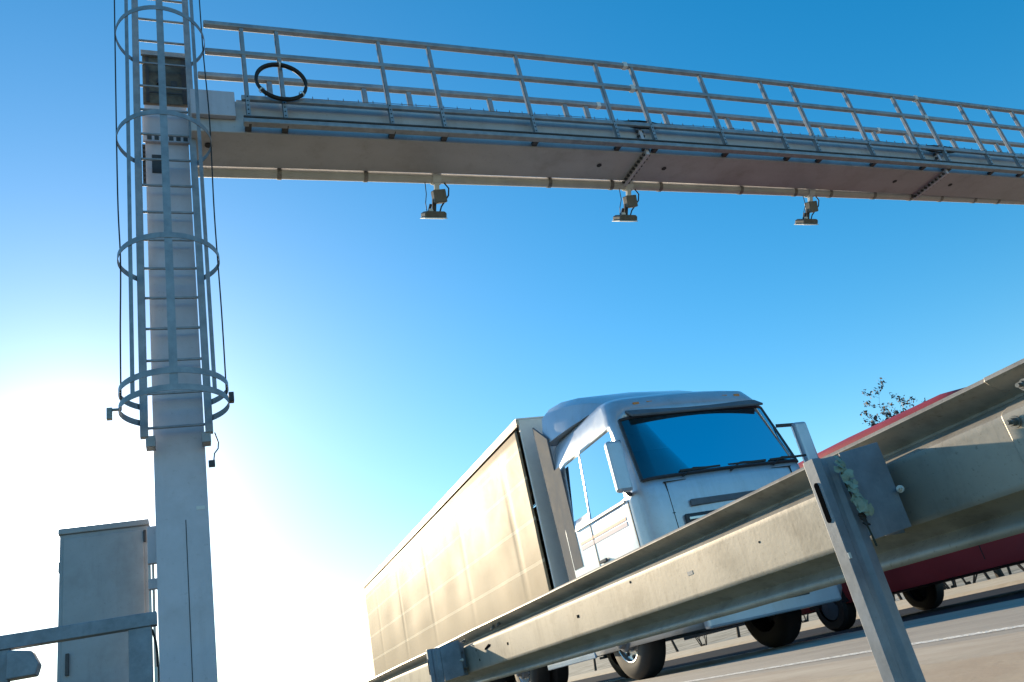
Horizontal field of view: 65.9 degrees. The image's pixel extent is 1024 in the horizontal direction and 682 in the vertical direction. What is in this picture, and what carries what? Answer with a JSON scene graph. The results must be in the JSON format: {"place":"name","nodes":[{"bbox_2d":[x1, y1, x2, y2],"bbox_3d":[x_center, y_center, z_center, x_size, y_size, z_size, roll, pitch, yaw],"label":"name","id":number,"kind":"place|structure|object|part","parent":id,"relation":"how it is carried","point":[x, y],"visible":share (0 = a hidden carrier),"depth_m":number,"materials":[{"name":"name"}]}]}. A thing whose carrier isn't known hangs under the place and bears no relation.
{"place":"outdoors","nodes":[
{"label":"outdoors","id":0,"kind":"place"},
{"bbox_2d":[0,0,1023,681],"label":"sky","id":1,"kind":"structure","parent":0,"point":[376,350],"materials":[{"name":"blue"}]},
{"bbox_2d":[568,572,1023,681],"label":"verge","id":2,"kind":"structure","parent":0,"point":[992,584],"depth_m":21.11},
{"bbox_2d":[568,563,1023,680],"bbox_3d":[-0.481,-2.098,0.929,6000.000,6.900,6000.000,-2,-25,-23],"label":"ground","id":3,"kind":"structure","parent":0,"point":[681,644],"depth_m":42.56,"materials":[{"name":"brown"}]},
{"bbox_2d":[106,0,1023,681],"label":"toll gantry","id":4,"kind":"object","parent":3,"relation":"on","point":[302,138],"visible":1,"depth_m":8.45,"materials":[{"name":"grey metal"}]},
{"bbox_2d":[114,0,121,410],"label":"hanging cable","id":5,"kind":"object","parent":4,"relation":"hanging from","point":[117,201],"visible":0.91,"depth_m":6.86,"materials":[{"name":"black rubber"}]},
{"bbox_2d":[199,0,226,393],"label":"hanging cable","id":6,"kind":"object","parent":4,"relation":"hanging from","point":[213,203],"visible":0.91,"depth_m":7.14,"materials":[{"name":"black rubber"}]},
{"bbox_2d":[254,62,307,101],"bbox_3d":[-2.340,-2.635,8.020,0.524,0.499,0.068,-2,-25,-23],"label":"cable coil","id":7,"kind":"object","parent":4,"relation":"hanging from","point":[280,65],"visible":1,"depth_m":8.01,"materials":[{"name":"black rubber"}]},
{"bbox_2d":[420,173,448,218],"bbox_3d":[-0.892,-1.659,9.173,0.316,0.519,0.400,-2,-25,-23],"label":"scanner","id":8,"kind":"object","parent":4,"relation":"hanging from","point":[439,195],"visible":0.96,"depth_m":9.11,"materials":[{"name":"white paint"}]},
{"bbox_2d":[612,181,638,221],"bbox_3d":[1.471,-1.778,10.175,0.316,0.519,0.400,-2,-25,-23],"label":"scanner","id":9,"kind":"object","parent":4,"relation":"hanging from","point":[630,200],"visible":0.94,"depth_m":10.11,"materials":[{"name":"white paint"}]},
{"bbox_2d":[626,120,657,129],"bbox_3d":[1.594,-2.652,9.701,0.579,0.129,0.022,-2,-25,-23],"label":"cable coil","id":10,"kind":"object","parent":4,"relation":"attached to","point":[639,121],"visible":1,"depth_m":9.68,"materials":[{"name":"black rubber"}]},
{"bbox_2d":[794,189,818,224],"bbox_3d":[4.242,-1.907,11.344,0.316,0.519,0.400,-2,-25,-23],"label":"scanner","id":11,"kind":"object","parent":4,"relation":"hanging from","point":[811,206],"visible":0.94,"depth_m":11.28,"materials":[{"name":"white paint"}]},
{"bbox_2d":[926,145,953,152],"bbox_3d":[6.316,-2.830,11.671,0.699,0.139,0.022,-2,-25,-23],"label":"cable coil","id":12,"kind":"object","parent":4,"relation":"attached to","point":[938,151],"visible":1,"depth_m":11.63,"materials":[{"name":"black rubber"}]},
{"bbox_2d":[736,627,740,637],"bbox_3d":[9.766,10.121,33.319,1.654,4.270,2.877,-2,-25,-23],"label":"roadside tree","id":13,"kind":"object","parent":3,"relation":"on","point":[738,632],"visible":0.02,"depth_m":32.68,"materials":[{"name":"plant"}]},
{"bbox_2d":[802,614,808,622],"bbox_3d":[10.048,9.141,28.187,2.114,2.048,1.535,-21,-25,19],"label":"bush","id":14,"kind":"object","parent":3,"relation":"on","point":[806,619],"visible":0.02,"depth_m":27.68,"materials":[{"name":"green plant"}]},
{"bbox_2d":[860,377,945,589],"bbox_3d":[12.645,4.196,23.852,3.822,6.208,3.768,-2,-25,-23],"label":"roadside tree","id":15,"kind":"object","parent":3,"relation":"on","point":[887,415],"visible":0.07,"depth_m":24.25,"materials":[{"name":"green plant"}]},
{"bbox_2d":[942,580,956,588],"bbox_3d":[11.988,6.396,22.467,2.337,1.632,1.458,-10,-24,-7],"label":"bush","id":16,"kind":"object","parent":3,"relation":"on","point":[954,585],"visible":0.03,"depth_m":22.26,"materials":[{"name":"green plant"}]},
{"bbox_2d":[961,574,977,584],"bbox_3d":[12.459,5.950,21.985,2.226,1.855,1.903,5,-29,-35],"label":"bush","id":17,"kind":"object","parent":3,"relation":"on","point":[969,582],"visible":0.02,"depth_m":21.71,"materials":[{"name":"green plant"}]},
{"bbox_2d":[993,569,1004,577],"bbox_3d":[13.077,4.585,21.978,3.122,3.865,2.158,17,-37,-49],"label":"roadside tree","id":18,"kind":"object","parent":3,"relation":"on","point":[998,573],"depth_m":21.44,"materials":[{"name":"green plant"}]},
{"bbox_2d":[572,583,1023,681],"bbox_3d":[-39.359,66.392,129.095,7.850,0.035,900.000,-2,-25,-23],"label":"road","id":19,"kind":"structure","parent":0,"point":[1008,593],"depth_m":13.20,"materials":[{"name":"grey asphalt"}]},
{"bbox_2d":[798,388,1023,630],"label":"truck","id":20,"kind":"object","parent":19,"relation":"on","point":[919,585],"visible":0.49,"depth_m":10.44,"materials":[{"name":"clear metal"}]},
{"bbox_2d":[605,598,1023,681],"bbox_3d":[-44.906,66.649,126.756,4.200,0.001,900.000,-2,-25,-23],"label":"road","id":21,"kind":"structure","parent":0,"point":[1009,613],"depth_m":5.81,"materials":[{"name":"grey asphalt"}]},
{"bbox_2d":[363,390,841,681],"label":"semi truck","id":22,"kind":"object","parent":21,"relation":"on","point":[599,481],"visible":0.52,"depth_m":11.18,"materials":[{"name":"silver metal"}]},
{"bbox_2d":[714,632,848,659],"bbox_3d":[3.486,4.115,10.599,0.120,0.001,3.000,-2,-25,-23],"label":"lane line","id":23,"kind":"object","parent":21,"relation":"on","point":[793,643],"visible":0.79,"depth_m":10.10,"materials":[{"name":"white paint"}]},
{"bbox_2d":[684,624,1023,681],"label":"lane line","id":24,"kind":"object","parent":21,"relation":"on","point":[987,631],"visible":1,"depth_m":4.25,"materials":[{"name":"white paint"}]},
{"bbox_2d":[709,631,1023,681],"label":"shoulder","id":25,"kind":"object","parent":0,"point":[998,658],"visible":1,"depth_m":2.80},
{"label":"grass slope","id":26,"kind":"structure","parent":0,"visible":0},
{"bbox_2d":[0,611,157,681],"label":"protective barrier","id":27,"kind":"object","parent":26,"relation":"on","point":[138,627],"visible":0.91,"depth_m":4.42,"materials":[{"name":"metal"}]},
{"bbox_2d":[6,650,41,680],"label":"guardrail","id":28,"kind":"object","parent":27,"relation":"attached to","point":[20,665],"visible":1,"depth_m":4.21,"materials":[{"name":"metal"}]},
{"bbox_2d":[152,628,159,681],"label":"loose cable","id":29,"kind":"object","parent":27,"relation":"hanging from","point":[156,647],"visible":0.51,"depth_m":4.56,"materials":[{"name":"black rubber"}]},
{"bbox_2d":[57,519,149,681],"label":"equipment cabinet","id":30,"kind":"object","parent":26,"relation":"on","point":[103,571],"visible":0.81,"depth_m":6.37,"materials":[{"name":"metal"}]},
{"bbox_3d":[-3.171,2.451,6.170,0.611,1.905,0.049,-2,-25,-23],"label":"door","id":31,"kind":"part","parent":30,"relation":"part of","materials":[{"name":"paint"}]},
{"bbox_2d":[365,358,1023,681],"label":"guardrail","id":32,"kind":"object","parent":26,"relation":"on","point":[943,476],"visible":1,"depth_m":2.22,"materials":[{"name":"metal"}]},
{"bbox_2d":[833,455,877,545],"bbox_3d":[0.795,0.366,1.824,0.059,0.215,0.028,-2,-25,-23],"label":"weed","id":33,"kind":"object","parent":32,"relation":"attached to","point":[862,505],"visible":1,"depth_m":1.82,"materials":[{"name":"green plant"}]}
]}

